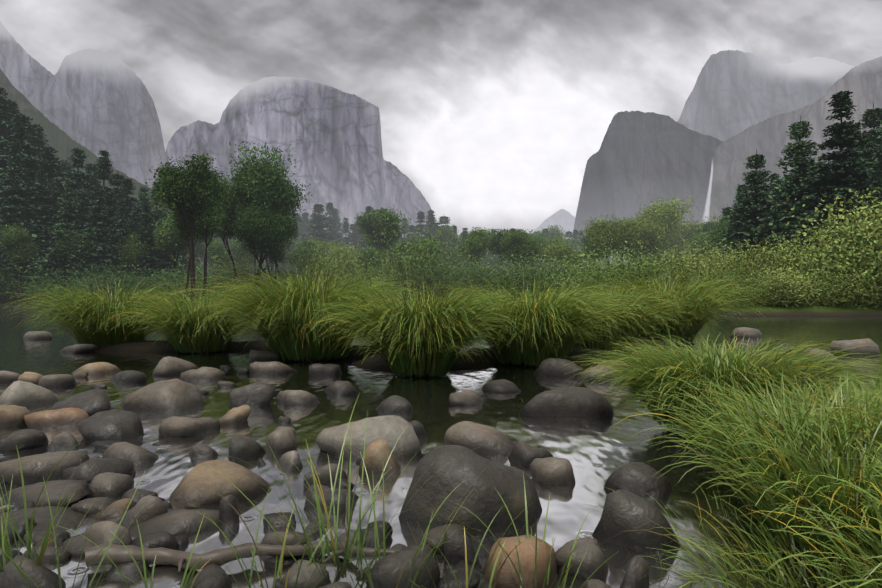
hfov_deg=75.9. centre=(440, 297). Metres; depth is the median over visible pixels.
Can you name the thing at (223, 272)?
bush
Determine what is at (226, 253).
conifer
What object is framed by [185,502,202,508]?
cobble
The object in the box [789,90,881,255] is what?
conifer
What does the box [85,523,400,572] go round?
driftwood branch
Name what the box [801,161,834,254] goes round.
conifer
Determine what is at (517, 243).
broadleaf
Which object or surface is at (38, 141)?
conifer
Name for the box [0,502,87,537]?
boulder
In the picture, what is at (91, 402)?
boulder
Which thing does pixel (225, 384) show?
cobble
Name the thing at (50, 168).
conifer
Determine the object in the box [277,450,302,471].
boulder
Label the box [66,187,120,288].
conifer
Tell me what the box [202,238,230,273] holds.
broadleaf
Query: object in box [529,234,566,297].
broadleaf
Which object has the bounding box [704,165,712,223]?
bridalveil fall
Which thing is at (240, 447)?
rock
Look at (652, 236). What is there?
broadleaf
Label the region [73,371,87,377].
cobble
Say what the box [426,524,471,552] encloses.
cobble
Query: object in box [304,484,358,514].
boulder
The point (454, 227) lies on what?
conifer
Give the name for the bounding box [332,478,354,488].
cobble
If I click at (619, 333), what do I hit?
sedge tussock
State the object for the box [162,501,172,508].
cobble
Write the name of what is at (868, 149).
conifer
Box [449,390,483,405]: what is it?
boulder
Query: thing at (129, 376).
boulder
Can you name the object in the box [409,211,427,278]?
conifer
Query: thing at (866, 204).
willow
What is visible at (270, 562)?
cobble
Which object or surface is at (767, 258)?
bush
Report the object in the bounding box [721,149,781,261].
conifer
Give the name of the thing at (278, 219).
broadleaf
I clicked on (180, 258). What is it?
conifer
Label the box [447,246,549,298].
bush
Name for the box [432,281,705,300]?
meadow grass
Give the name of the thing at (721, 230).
broadleaf
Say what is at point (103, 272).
willow
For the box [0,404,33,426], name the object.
boulder
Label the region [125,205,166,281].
conifer
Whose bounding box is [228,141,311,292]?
broadleaf
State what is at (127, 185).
conifer
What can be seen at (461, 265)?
willow
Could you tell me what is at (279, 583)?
cobble
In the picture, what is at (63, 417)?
rock
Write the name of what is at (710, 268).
willow
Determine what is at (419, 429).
boulder
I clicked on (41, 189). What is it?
conifer
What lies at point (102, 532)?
rock
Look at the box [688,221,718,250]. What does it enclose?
broadleaf
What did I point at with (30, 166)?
conifer
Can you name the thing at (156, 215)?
conifer
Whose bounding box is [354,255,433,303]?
willow
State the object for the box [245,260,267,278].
conifer
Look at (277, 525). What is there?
cobble
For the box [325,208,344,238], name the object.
conifer
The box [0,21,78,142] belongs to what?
buttress
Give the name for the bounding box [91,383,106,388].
cobble
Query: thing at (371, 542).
cobble
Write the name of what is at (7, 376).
boulder
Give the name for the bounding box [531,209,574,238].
distant peak
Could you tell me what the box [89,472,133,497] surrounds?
rock
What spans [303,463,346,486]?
boulder
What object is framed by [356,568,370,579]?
cobble
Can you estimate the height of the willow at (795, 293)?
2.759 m
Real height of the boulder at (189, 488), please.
0.267 m
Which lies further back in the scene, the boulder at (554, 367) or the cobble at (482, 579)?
the boulder at (554, 367)
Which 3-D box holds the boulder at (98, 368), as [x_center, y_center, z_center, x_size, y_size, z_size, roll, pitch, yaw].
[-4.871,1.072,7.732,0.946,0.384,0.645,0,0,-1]
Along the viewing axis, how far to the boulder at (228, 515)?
2.55 m
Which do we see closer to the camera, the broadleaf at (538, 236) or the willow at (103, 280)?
the willow at (103, 280)
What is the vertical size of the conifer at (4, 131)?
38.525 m
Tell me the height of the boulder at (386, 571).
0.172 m
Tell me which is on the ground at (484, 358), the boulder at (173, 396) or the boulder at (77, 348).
the boulder at (77, 348)
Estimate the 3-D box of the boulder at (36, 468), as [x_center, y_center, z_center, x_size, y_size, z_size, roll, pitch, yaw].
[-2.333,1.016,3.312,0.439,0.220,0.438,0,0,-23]
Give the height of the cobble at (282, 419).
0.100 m
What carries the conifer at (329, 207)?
on the ground at (484, 358)
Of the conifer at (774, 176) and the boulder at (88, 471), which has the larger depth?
the conifer at (774, 176)
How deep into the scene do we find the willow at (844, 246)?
33.37 m
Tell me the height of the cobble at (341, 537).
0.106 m
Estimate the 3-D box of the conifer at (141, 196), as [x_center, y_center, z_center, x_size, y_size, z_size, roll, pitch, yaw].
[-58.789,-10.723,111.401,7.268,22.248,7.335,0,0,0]
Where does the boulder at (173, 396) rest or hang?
in the river water
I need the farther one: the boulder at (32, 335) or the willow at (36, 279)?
the willow at (36, 279)
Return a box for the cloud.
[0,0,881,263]
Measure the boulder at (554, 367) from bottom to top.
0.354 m
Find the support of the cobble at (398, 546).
on the river water
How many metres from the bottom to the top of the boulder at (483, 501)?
0.430 m
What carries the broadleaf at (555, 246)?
on the ground at (484, 358)
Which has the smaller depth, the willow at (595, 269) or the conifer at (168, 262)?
the willow at (595, 269)
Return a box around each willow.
[0,253,45,301]
[0,264,26,298]
[0,275,38,303]
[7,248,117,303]
[7,269,67,303]
[53,271,122,301]
[65,265,134,296]
[77,261,163,300]
[96,271,174,302]
[127,266,196,302]
[153,267,210,302]
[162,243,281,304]
[227,275,276,291]
[237,252,350,291]
[260,269,300,295]
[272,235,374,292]
[308,250,393,297]
[351,270,392,300]
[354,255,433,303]
[360,210,482,303]
[415,265,463,300]
[417,247,503,300]
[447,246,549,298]
[454,264,498,298]
[490,264,552,297]
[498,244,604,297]
[519,239,661,298]
[550,261,609,296]
[575,251,680,294]
[578,236,724,294]
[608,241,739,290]
[658,238,742,290]
[678,244,771,301]
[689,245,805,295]
[689,263,792,307]
[719,226,847,302]
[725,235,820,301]
[737,262,830,308]
[758,188,881,308]
[760,234,873,304]
[772,224,881,308]
[783,188,881,302]
[795,266,881,308]
[832,187,881,285]
[834,266,881,307]
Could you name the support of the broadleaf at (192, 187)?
on the ground at (484, 358)
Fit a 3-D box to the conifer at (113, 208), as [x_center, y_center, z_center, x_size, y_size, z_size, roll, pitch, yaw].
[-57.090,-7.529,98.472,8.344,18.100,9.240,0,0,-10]
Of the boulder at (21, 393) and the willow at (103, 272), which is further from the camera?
the willow at (103, 272)
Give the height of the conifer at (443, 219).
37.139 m
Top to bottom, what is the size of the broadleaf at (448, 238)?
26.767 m
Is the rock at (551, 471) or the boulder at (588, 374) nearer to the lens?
the rock at (551, 471)
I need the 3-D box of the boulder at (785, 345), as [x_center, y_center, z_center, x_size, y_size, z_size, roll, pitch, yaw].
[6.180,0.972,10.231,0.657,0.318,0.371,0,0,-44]
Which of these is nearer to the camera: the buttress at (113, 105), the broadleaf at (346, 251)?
the broadleaf at (346, 251)
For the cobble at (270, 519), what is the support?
on the river water
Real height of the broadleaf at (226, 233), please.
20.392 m
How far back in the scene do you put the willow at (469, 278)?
98.72 m
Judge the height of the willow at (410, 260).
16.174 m
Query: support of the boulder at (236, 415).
in the river water
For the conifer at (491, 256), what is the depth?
233.53 m
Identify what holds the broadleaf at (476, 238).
on the ground at (484, 358)
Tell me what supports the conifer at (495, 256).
on the ground at (484, 358)
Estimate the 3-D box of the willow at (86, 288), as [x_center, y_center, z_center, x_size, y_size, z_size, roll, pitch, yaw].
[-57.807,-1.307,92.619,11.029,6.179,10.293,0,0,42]
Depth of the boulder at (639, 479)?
2.92 m
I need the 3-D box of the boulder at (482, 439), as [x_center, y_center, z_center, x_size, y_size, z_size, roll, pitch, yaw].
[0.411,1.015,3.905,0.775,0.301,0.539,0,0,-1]
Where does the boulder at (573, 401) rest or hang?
in the river water
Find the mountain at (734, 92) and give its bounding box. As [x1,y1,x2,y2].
[677,50,853,140]
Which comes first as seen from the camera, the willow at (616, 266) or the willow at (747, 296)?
the willow at (747, 296)
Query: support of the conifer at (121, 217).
on the ground at (484, 358)
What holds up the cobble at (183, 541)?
on the river water
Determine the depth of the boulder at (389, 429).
3.67 m
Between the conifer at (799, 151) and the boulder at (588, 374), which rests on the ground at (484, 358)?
the conifer at (799, 151)
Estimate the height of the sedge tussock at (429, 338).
1.406 m
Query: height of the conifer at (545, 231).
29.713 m
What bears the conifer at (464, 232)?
on the ground at (484, 358)
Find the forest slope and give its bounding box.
[0,69,158,212]
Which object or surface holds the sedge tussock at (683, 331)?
on the river water
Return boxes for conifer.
[0,87,15,242]
[0,93,36,175]
[0,113,54,281]
[0,155,44,303]
[10,172,58,281]
[25,124,52,180]
[25,164,46,223]
[33,184,95,283]
[34,147,63,204]
[39,147,101,280]
[44,181,64,252]
[55,159,73,179]
[64,194,93,281]
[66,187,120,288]
[81,163,101,225]
[82,203,126,274]
[83,150,120,225]
[102,198,138,272]
[106,174,134,223]
[116,179,151,255]
[123,209,147,273]
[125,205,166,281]
[136,187,154,227]
[145,181,180,274]
[153,213,181,274]
[160,200,199,273]
[175,248,201,281]
[196,251,217,284]
[207,230,233,277]
[227,218,253,275]
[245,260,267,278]
[250,251,283,280]
[279,209,300,273]
[285,215,304,278]
[296,212,313,267]
[300,204,335,272]
[323,202,342,242]
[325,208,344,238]
[339,218,355,276]
[346,221,365,279]
[357,206,373,252]
[399,218,410,240]
[405,225,417,265]
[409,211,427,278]
[421,210,436,265]
[433,223,443,273]
[437,216,451,230]
[451,225,462,273]
[454,228,475,277]
[469,231,487,273]
[482,230,497,272]
[491,232,507,276]
[537,229,551,265]
[565,231,572,241]
[572,229,580,266]
[578,230,585,264]
[712,204,734,261]
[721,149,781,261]
[721,185,753,259]
[754,116,833,255]
[766,173,783,213]
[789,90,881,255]
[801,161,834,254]
[835,137,881,211]
[853,102,881,185]
[868,123,881,218]
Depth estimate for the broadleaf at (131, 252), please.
95.17 m
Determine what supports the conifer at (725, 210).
on the ground at (484, 358)
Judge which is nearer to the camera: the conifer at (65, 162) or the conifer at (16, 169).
the conifer at (16, 169)
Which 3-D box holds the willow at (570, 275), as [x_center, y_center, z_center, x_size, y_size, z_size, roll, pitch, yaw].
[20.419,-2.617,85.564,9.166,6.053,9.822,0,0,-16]
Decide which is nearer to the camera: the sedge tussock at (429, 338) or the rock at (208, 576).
the rock at (208, 576)
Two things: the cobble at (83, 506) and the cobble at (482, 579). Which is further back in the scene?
the cobble at (83, 506)
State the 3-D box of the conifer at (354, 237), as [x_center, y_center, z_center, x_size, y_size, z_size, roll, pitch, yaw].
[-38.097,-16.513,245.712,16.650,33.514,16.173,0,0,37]
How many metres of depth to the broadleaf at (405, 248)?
146.16 m
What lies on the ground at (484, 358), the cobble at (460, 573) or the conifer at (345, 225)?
the conifer at (345, 225)
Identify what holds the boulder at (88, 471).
in the river water
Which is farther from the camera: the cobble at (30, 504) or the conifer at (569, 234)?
the conifer at (569, 234)
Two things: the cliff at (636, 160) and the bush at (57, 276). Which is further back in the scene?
the cliff at (636, 160)
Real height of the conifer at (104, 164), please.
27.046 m
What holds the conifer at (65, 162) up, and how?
on the ground at (484, 358)
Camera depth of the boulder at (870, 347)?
10.13 m
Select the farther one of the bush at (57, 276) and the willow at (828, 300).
the bush at (57, 276)
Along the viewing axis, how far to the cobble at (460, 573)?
2.02 m
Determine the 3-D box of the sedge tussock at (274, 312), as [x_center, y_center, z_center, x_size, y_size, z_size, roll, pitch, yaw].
[-2.253,0.120,9.430,4.754,1.807,4.538,0,0,-1]
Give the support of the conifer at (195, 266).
on the ground at (484, 358)
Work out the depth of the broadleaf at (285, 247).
130.54 m
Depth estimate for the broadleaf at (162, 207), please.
123.29 m
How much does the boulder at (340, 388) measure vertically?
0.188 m
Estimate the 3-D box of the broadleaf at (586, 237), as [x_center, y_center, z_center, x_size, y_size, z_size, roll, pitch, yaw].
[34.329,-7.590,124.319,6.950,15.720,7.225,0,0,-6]
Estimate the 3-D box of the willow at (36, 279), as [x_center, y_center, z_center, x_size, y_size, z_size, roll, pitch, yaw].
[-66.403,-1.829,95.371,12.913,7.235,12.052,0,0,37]
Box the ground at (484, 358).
[0,298,881,586]
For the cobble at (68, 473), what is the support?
on the river water
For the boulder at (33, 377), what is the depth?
6.67 m
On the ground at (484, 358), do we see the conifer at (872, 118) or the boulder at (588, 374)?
the conifer at (872, 118)
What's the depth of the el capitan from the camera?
2696.64 m
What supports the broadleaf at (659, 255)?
on the ground at (484, 358)
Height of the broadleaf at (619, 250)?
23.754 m
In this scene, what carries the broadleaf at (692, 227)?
on the ground at (484, 358)
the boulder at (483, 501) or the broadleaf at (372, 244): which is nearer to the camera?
the boulder at (483, 501)
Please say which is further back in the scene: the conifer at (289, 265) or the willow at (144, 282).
the conifer at (289, 265)
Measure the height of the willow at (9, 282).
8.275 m
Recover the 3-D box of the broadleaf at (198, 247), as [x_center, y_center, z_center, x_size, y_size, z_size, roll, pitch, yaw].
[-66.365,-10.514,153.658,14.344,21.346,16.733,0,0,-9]
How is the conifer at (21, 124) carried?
on the ground at (484, 358)
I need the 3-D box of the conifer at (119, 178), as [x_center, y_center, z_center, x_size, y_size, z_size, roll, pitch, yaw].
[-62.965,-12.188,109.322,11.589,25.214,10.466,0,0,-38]
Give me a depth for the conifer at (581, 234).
241.64 m
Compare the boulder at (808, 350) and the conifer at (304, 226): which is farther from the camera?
the conifer at (304, 226)
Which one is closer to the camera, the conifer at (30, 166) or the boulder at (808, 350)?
the boulder at (808, 350)
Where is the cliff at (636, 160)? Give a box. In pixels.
[573,111,722,269]
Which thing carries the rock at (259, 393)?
in the river water
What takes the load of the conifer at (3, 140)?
on the ground at (484, 358)
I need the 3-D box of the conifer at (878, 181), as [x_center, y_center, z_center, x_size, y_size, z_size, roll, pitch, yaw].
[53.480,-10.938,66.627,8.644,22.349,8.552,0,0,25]
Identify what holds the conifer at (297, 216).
on the ground at (484, 358)
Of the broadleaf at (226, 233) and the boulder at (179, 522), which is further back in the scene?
the broadleaf at (226, 233)
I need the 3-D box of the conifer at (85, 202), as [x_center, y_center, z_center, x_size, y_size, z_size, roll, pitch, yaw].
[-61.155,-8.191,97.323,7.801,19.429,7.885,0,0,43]
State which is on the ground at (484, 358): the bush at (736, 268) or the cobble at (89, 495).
the bush at (736, 268)
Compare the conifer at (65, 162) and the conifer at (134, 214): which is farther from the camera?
the conifer at (65, 162)
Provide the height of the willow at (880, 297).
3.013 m
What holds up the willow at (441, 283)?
on the ground at (484, 358)
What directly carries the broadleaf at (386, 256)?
on the ground at (484, 358)
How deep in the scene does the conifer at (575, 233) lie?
241.52 m
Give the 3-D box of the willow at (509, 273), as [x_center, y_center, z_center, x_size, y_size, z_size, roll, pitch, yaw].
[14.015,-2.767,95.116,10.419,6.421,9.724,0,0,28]
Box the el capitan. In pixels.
[165,76,434,242]
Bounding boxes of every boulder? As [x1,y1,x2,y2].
[0,371,20,381]
[0,381,58,406]
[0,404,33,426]
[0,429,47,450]
[0,450,89,483]
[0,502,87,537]
[0,554,65,587]
[2,480,89,506]
[18,372,42,384]
[23,331,52,339]
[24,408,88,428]
[38,374,75,387]
[47,389,110,416]
[47,432,78,449]
[59,344,98,352]
[67,458,133,483]
[72,362,120,375]
[76,408,143,442]
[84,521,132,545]
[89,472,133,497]
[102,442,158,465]
[110,370,146,382]
[116,495,167,528]
[120,378,205,413]
[128,508,220,537]
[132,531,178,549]
[153,356,197,375]
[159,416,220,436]
[169,459,270,508]
[180,367,224,380]
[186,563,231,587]
[218,405,251,425]
[219,494,239,525]
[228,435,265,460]
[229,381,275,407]
[249,350,282,362]
[249,361,295,373]
[260,530,310,556]
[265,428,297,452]
[277,390,318,404]
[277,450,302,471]
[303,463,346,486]
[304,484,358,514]
[309,364,341,375]
[316,415,421,459]
[324,380,357,395]
[358,438,400,476]
[366,550,439,587]
[376,395,411,412]
[399,445,541,536]
[410,420,426,436]
[444,421,514,455]
[444,525,481,568]
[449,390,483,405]
[482,379,521,392]
[482,535,556,587]
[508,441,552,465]
[521,386,613,417]
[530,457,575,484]
[533,358,583,376]
[555,537,608,579]
[576,360,627,380]
[581,579,611,587]
[592,489,680,551]
[604,462,671,500]
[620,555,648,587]
[730,327,761,337]
[774,342,794,354]
[803,348,839,364]
[830,338,880,355]
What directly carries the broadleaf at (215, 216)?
on the ground at (484, 358)
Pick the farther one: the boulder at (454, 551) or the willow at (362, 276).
the willow at (362, 276)
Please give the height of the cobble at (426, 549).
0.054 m
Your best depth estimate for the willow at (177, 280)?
93.03 m
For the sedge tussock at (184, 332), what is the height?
1.321 m
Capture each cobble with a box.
[0,528,16,544]
[0,550,21,562]
[7,518,36,539]
[16,501,34,509]
[22,546,70,562]
[32,530,69,544]
[35,537,63,546]
[62,466,78,479]
[62,535,93,557]
[71,497,114,514]
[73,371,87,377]
[81,484,92,498]
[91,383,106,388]
[92,440,122,449]
[93,498,136,519]
[105,561,149,578]
[122,488,157,501]
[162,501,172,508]
[175,535,188,549]
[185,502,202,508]
[189,444,218,458]
[217,381,235,386]
[237,368,249,373]
[257,458,265,465]
[263,512,295,528]
[263,556,283,567]
[270,515,295,529]
[272,578,283,587]
[274,427,295,436]
[278,416,290,422]
[282,559,329,587]
[303,522,323,537]
[319,582,351,587]
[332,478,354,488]
[332,530,359,546]
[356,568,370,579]
[361,527,392,547]
[365,521,392,533]
[392,543,406,550]
[406,542,434,555]
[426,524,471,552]
[437,560,482,587]
[476,573,483,587]
[479,581,496,587]
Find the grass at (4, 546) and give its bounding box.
[0,395,618,587]
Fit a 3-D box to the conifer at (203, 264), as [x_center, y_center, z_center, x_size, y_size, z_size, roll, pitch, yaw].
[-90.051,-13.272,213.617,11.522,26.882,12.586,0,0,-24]
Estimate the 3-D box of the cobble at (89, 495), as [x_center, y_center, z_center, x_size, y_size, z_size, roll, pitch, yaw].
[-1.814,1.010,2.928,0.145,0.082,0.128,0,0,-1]
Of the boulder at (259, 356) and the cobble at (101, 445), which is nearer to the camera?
the cobble at (101, 445)
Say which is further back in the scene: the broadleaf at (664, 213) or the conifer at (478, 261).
the conifer at (478, 261)
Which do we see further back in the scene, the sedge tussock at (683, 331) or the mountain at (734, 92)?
the mountain at (734, 92)
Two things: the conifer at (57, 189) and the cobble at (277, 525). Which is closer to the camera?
the cobble at (277, 525)
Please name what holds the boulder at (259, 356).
in the river water
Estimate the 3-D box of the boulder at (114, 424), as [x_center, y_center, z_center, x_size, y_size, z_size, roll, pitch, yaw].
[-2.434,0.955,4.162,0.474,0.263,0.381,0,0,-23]
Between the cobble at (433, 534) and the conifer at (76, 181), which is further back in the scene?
the conifer at (76, 181)
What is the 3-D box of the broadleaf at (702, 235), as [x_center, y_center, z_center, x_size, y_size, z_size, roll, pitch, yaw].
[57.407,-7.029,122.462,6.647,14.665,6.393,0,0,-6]
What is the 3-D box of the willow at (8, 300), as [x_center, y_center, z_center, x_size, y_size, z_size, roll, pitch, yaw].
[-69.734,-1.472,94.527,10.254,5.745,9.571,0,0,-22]
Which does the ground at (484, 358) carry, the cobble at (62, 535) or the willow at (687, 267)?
the willow at (687, 267)
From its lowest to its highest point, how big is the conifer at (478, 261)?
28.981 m
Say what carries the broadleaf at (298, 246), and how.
on the ground at (484, 358)
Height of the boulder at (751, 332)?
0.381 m
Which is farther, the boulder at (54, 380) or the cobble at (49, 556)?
the boulder at (54, 380)
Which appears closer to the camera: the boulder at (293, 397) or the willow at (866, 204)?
the boulder at (293, 397)
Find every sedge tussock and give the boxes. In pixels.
[0,271,205,346]
[85,283,254,353]
[158,254,432,361]
[290,272,551,376]
[412,267,659,366]
[523,269,710,352]
[566,328,881,434]
[570,258,783,341]
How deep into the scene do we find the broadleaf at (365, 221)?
145.55 m
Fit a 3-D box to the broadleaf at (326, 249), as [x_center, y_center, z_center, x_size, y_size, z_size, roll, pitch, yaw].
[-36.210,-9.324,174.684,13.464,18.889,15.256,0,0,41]
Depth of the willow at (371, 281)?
97.52 m
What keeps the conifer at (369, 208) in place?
on the ground at (484, 358)
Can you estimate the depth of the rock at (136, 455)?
3.50 m
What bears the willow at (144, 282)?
on the ground at (484, 358)
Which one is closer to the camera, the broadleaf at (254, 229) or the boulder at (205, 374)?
the boulder at (205, 374)
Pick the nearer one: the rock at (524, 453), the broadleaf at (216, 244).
the rock at (524, 453)
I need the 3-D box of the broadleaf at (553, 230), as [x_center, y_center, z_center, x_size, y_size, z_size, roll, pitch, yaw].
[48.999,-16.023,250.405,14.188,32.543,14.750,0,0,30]
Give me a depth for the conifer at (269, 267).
237.95 m
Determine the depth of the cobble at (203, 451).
3.61 m
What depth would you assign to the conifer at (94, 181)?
106.56 m
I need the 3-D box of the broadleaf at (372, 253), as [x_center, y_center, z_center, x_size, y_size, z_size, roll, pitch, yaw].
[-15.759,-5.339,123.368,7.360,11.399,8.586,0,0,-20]
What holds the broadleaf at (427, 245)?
on the ground at (484, 358)
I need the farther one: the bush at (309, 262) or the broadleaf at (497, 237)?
the broadleaf at (497, 237)
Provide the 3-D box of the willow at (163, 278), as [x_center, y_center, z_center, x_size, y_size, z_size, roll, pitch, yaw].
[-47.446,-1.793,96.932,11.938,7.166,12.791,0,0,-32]
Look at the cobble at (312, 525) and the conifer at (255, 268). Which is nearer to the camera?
the cobble at (312, 525)
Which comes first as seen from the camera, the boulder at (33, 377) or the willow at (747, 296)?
the boulder at (33, 377)
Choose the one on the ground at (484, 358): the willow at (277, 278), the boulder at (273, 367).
the willow at (277, 278)
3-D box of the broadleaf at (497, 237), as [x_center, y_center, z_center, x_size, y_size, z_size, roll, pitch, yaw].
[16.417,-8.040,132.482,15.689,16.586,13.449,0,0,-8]
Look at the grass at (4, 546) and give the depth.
2.00 m
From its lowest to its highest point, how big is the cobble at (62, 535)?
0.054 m
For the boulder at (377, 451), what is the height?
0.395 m
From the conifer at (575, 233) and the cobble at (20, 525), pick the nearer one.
the cobble at (20, 525)
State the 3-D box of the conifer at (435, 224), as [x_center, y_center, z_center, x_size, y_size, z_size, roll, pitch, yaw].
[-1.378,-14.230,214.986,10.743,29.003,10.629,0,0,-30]
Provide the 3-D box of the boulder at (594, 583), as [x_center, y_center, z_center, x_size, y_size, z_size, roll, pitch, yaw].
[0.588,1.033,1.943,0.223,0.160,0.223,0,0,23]
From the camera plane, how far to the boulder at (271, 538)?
2.26 m
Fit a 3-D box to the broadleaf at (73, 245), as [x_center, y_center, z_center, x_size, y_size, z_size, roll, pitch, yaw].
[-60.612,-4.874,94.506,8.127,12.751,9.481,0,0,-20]
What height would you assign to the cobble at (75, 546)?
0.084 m
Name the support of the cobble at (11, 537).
on the river water
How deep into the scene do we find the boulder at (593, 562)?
2.08 m
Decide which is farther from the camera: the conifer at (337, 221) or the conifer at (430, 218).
the conifer at (337, 221)
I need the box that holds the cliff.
[703,56,881,262]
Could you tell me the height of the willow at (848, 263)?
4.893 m
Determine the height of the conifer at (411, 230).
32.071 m
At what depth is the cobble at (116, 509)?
2.64 m
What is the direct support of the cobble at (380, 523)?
on the river water
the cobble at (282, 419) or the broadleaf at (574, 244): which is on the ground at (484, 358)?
the broadleaf at (574, 244)
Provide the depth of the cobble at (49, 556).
2.19 m
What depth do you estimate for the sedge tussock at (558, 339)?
8.16 m
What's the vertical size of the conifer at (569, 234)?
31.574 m
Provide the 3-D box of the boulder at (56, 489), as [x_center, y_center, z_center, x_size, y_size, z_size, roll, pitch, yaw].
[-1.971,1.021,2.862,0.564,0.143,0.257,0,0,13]
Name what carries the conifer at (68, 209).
on the ground at (484, 358)
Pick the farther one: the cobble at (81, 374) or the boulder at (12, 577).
the cobble at (81, 374)
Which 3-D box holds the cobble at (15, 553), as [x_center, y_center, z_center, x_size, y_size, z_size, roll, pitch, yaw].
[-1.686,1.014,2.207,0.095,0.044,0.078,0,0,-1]
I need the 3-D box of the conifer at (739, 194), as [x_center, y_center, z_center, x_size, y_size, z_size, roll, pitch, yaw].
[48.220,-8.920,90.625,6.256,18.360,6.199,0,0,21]
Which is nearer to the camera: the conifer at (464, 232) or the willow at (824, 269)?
the willow at (824, 269)
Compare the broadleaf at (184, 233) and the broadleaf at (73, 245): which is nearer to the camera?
the broadleaf at (184, 233)
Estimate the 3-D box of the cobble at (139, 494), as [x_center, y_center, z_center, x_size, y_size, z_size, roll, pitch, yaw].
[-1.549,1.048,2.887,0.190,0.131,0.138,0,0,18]
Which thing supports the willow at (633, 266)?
on the ground at (484, 358)
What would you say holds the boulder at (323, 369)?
in the river water
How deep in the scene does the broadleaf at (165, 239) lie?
96.38 m
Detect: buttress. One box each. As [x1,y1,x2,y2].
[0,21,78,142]
[54,48,166,188]
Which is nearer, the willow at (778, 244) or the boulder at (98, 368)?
the boulder at (98, 368)
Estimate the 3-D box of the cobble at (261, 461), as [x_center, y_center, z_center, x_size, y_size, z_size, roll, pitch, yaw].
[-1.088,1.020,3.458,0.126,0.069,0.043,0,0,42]
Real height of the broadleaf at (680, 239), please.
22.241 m
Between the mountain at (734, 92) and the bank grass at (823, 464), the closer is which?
the bank grass at (823, 464)
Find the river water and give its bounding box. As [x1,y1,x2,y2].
[0,304,881,587]
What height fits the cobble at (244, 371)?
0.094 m
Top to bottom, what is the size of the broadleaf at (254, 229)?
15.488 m
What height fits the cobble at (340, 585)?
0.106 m
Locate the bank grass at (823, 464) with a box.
[585,359,881,587]
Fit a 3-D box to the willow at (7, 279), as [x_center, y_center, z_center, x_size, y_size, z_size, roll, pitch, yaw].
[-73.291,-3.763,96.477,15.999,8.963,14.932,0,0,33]
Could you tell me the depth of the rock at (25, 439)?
3.82 m
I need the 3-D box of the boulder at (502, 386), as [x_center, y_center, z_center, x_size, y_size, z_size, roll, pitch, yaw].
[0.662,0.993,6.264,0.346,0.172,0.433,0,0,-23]
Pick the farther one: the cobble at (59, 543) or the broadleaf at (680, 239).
the broadleaf at (680, 239)
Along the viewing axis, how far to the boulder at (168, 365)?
7.50 m
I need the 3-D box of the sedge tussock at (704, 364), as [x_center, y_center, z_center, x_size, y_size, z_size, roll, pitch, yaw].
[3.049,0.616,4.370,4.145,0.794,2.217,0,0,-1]
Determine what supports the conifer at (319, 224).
on the ground at (484, 358)
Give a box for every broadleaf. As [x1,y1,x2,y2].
[0,223,42,303]
[52,228,98,281]
[113,232,148,274]
[142,152,231,304]
[151,203,195,275]
[152,211,199,271]
[168,204,201,304]
[186,193,228,302]
[186,233,223,274]
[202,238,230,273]
[214,175,242,300]
[224,168,296,288]
[227,238,258,267]
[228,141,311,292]
[229,204,293,293]
[259,223,294,276]
[286,238,323,268]
[305,238,343,275]
[326,245,362,269]
[350,246,384,271]
[352,206,411,257]
[357,241,401,266]
[362,231,396,266]
[394,240,417,276]
[405,237,444,267]
[431,224,462,270]
[457,227,494,266]
[485,228,548,272]
[495,228,543,267]
[501,229,547,237]
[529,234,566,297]
[540,238,592,270]
[542,225,566,241]
[563,235,583,253]
[578,214,652,266]
[581,230,611,264]
[585,217,630,266]
[614,218,673,269]
[618,195,701,260]
[629,244,675,266]
[664,223,694,259]
[676,216,722,258]
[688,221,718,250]
[688,231,715,258]
[704,211,732,258]
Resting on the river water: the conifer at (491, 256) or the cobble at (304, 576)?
the cobble at (304, 576)
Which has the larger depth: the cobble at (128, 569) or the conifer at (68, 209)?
the conifer at (68, 209)
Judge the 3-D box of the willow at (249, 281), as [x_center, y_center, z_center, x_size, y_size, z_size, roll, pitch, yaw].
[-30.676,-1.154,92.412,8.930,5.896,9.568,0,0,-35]
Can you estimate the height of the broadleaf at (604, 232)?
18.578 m
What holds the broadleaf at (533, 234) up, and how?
on the ground at (484, 358)
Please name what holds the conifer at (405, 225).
on the ground at (484, 358)
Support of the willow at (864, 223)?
on the ground at (484, 358)
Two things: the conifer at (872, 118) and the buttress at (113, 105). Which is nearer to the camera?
the conifer at (872, 118)
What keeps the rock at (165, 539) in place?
in the river water
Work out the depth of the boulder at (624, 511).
2.32 m

